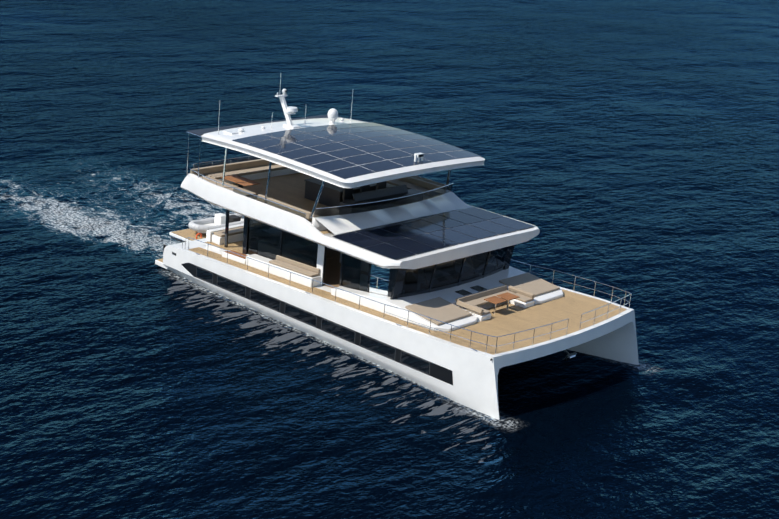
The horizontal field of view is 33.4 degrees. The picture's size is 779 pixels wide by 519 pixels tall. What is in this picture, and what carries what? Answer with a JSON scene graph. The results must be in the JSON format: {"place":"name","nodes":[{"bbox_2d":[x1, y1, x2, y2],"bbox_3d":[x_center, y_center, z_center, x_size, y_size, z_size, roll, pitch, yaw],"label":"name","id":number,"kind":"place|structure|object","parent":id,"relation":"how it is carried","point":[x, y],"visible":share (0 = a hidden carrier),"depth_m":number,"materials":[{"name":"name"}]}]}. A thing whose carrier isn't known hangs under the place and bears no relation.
{"place":"outdoors","nodes":[
{"label":"outdoors","id":0,"kind":"place"},
{"bbox_2d":[188,213,243,231],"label":"tender tubes","id":1,"kind":"object","parent":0,"point":[197,225],"visible":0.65,"depth_m":73.42},
{"bbox_2d":[198,213,243,232],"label":"tender hull","id":2,"kind":"object","parent":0,"point":[219,218],"visible":0.33,"depth_m":74.10,"materials":[{"name":"white plastic"}]},
{"bbox_2d":[229,215,240,222],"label":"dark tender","id":3,"kind":"object","parent":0,"point":[233,218],"visible":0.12,"depth_m":74.77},
{"bbox_2d":[0,0,778,518],"bbox_3d":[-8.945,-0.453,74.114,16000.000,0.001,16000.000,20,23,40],"label":"sea","id":4,"kind":"structure","parent":0,"point":[632,146],"depth_m":75.74,"materials":[{"name":"liquid"}]},
{"bbox_2d":[155,228,200,269],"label":"stern platforms","id":5,"kind":"object","parent":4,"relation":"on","point":[159,263],"visible":0.08,"depth_m":72.42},
{"bbox_2d":[157,229,205,261],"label":"swim platform decking","id":6,"kind":"object","parent":5,"relation":"on","point":[186,233],"visible":0.14,"depth_m":73.30,"materials":[{"name":"beige wood"}]},
{"bbox_2d":[163,244,638,419],"bbox_3d":[0.037,2.050,65.869,23.236,3.579,11.000,20,23,40],"label":"hull","id":7,"kind":"object","parent":4,"relation":"on","point":[474,386],"visible":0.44,"depth_m":59.43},
{"bbox_2d":[181,263,452,384],"bbox_3d":[-4.113,2.715,62.280,19.152,0.892,0.001,20,23,40],"label":"hull window strip","id":8,"kind":"object","parent":7,"relation":"attached to","point":[441,373],"visible":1,"depth_m":59.97,"materials":[{"name":"black glass"}]},
{"bbox_2d":[196,266,429,374],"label":"hull pane frames","id":9,"kind":"object","parent":8,"relation":"attached to","point":[316,321],"visible":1,"depth_m":61.52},
{"bbox_2d":[197,268,428,373],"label":"hull windows","id":10,"kind":"structure","parent":9,"relation":"in","point":[388,351],"depth_m":61.70,"materials":[{"name":"black glass"}]},
{"bbox_2d":[168,238,633,356],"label":"deck top","id":11,"kind":"structure","parent":7,"relation":"on","point":[194,244],"depth_m":61.49,"materials":[{"name":"white"}]},
{"bbox_2d":[224,250,519,303],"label":"lounge tables","id":12,"kind":"object","parent":11,"relation":"on","point":[504,296],"visible":0.69,"depth_m":60.87,"materials":[{"name":"brown wood"}]},
{"bbox_2d":[222,250,562,331],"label":"deck mouldings","id":13,"kind":"object","parent":11,"relation":"on","point":[450,295],"visible":0.5,"depth_m":61.41,"materials":[{"name":"white plastic"}]},
{"bbox_2d":[170,236,631,354],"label":"railings","id":14,"kind":"object","parent":11,"relation":"on","point":[450,324],"visible":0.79,"depth_m":59.88,"materials":[{"name":"silver metal"}]},
{"bbox_2d":[187,240,626,354],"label":"teak deck","id":15,"kind":"structure","parent":11,"relation":"on","point":[570,305],"depth_m":59.92,"materials":[{"name":"beige wood"}]},
{"bbox_2d":[206,223,243,244],"bbox_3d":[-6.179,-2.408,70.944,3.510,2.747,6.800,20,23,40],"label":"sofa","id":16,"kind":"object","parent":15,"relation":"on","point":[212,237],"visible":0.08,"depth_m":69.95,"materials":[{"name":"white fabric"}]},
{"bbox_2d":[213,227,243,236],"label":"seat cushions","id":17,"kind":"object","parent":16,"relation":"on","point":[235,231],"visible":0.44,"depth_m":70.09,"materials":[{"name":"beige fabric"}]},
{"bbox_2d":[224,209,247,253],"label":"support pillars","id":18,"kind":"structure","parent":15,"relation":"on","point":[245,241],"depth_m":66.94,"materials":[{"name":"black metal"}]},
{"bbox_2d":[245,244,339,286],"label":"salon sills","id":19,"kind":"structure","parent":15,"relation":"on","point":[320,257],"depth_m":63.00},
{"bbox_2d":[246,218,514,299],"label":"window frames","id":20,"kind":"structure","parent":15,"relation":"on","point":[396,280],"depth_m":61.53,"materials":[{"name":"black metal"}]},
{"bbox_2d":[324,247,341,287],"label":"door","id":21,"kind":"structure","parent":20,"relation":"in","point":[332,270],"depth_m":66.19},
{"bbox_2d":[181,173,539,268],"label":"deck slab","id":22,"kind":"structure","parent":20,"relation":"on","point":[259,211],"depth_m":62.16,"materials":[{"name":"white plastic"}]},
{"bbox_2d":[186,132,201,177],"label":"awning frame","id":23,"kind":"object","parent":22,"relation":"on","point":[187,152],"visible":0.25,"depth_m":66.85,"materials":[{"name":"silver metal"}]},
{"bbox_2d":[187,115,342,135],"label":"roof edge","id":24,"kind":"object","parent":23,"relation":"on","point":[200,132],"visible":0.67,"depth_m":68.77,"materials":[{"name":"grey plastic"}]},
{"bbox_2d":[231,173,376,233],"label":"upper deck floor","id":25,"kind":"structure","parent":22,"relation":"on","point":[289,189],"depth_m":68.27,"materials":[{"name":"brown wood"}]},
{"bbox_2d":[221,175,260,185],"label":"fly tables","id":26,"kind":"object","parent":25,"relation":"on","point":[240,180],"visible":0.46,"depth_m":66.81,"materials":[{"name":"brown wood"}]},
{"bbox_2d":[238,178,421,206],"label":"interior furniture","id":27,"kind":"object","parent":25,"relation":"on","point":[332,195],"visible":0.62,"depth_m":65.76,"materials":[{"name":"black"}]},
{"bbox_2d":[191,159,442,221],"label":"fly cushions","id":28,"kind":"object","parent":22,"relation":"on","point":[215,172],"visible":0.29,"depth_m":69.30,"materials":[{"name":"beige fabric"}]},
{"bbox_2d":[194,157,445,217],"bbox_3d":[-3.824,-3.979,68.267,9.600,0.840,10.440,20,23,40],"label":"fly glass","id":29,"kind":"object","parent":22,"relation":"on","point":[284,208],"visible":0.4,"depth_m":64.75,"materials":[{"name":"clear glass"}]},
{"bbox_2d":[190,155,452,218],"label":"fly rails","id":30,"kind":"object","parent":22,"relation":"on","point":[315,208],"visible":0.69,"depth_m":65.10,"materials":[{"name":"silver metal"}]},
{"bbox_2d":[222,148,450,217],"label":"roof supports","id":31,"kind":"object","parent":22,"relation":"on","point":[322,187],"depth_m":63.48,"materials":[{"name":"grey metal"}]},
{"bbox_2d":[201,117,484,187],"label":"hardtop roof","id":32,"kind":"structure","parent":31,"relation":"on","point":[223,139],"depth_m":63.67,"materials":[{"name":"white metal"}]},
{"bbox_2d":[218,79,423,161],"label":"antennas","id":33,"kind":"object","parent":32,"relation":"on","point":[332,114],"visible":0.88,"depth_m":68.20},
{"bbox_2d":[218,168,468,234],"bbox_3d":[-3.130,-3.531,67.689,10.980,0.710,9.900,20,23,40],"label":"fly coaming","id":34,"kind":"object","parent":22,"relation":"on","point":[345,223],"visible":0.44,"depth_m":64.26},
{"bbox_2d":[313,184,452,217],"bbox_3d":[0.106,-2.901,64.656,0.737,0.450,9.900,20,23,40],"label":"windshield","id":35,"kind":"object","parent":34,"relation":"on","point":[335,211],"visible":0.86,"depth_m":63.70,"materials":[{"name":"black glass"}]},
{"bbox_2d":[233,122,534,259],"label":"solar panels","id":36,"kind":"object","parent":22,"relation":"on","point":[458,218],"visible":0.98,"depth_m":63.90,"materials":[{"name":"blue glass"}]},
{"bbox_2d":[247,218,507,295],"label":"windows","id":37,"kind":"structure","parent":20,"relation":"in","point":[263,240],"depth_m":62.46,"materials":[{"name":"black glass"}]},
{"bbox_2d":[491,300,508,313],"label":"table legs","id":38,"kind":"object","parent":15,"relation":"on","point":[504,308],"visible":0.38,"depth_m":60.59,"materials":[{"name":"silver metal"}]},
{"bbox_2d":[196,253,618,361],"bbox_3d":[0.980,1.293,64.768,20.345,1.345,10.845,20,23,40],"label":"deck hardware","id":39,"kind":"object","parent":11,"relation":"on","point":[569,356],"visible":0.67,"depth_m":58.42,"materials":[{"name":"silver metal"}]},
{"bbox_2d":[269,255,559,324],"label":"seat cushions","id":40,"kind":"object","parent":11,"relation":"on","point":[526,287],"visible":0.73,"depth_m":61.69,"materials":[{"name":"beige fabric"}]},
{"bbox_2d":[455,285,486,295],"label":"deck hatches","id":41,"kind":"object","parent":11,"relation":"on","point":[465,292],"visible":1,"depth_m":61.83,"materials":[{"name":"black glass"}]}
]}

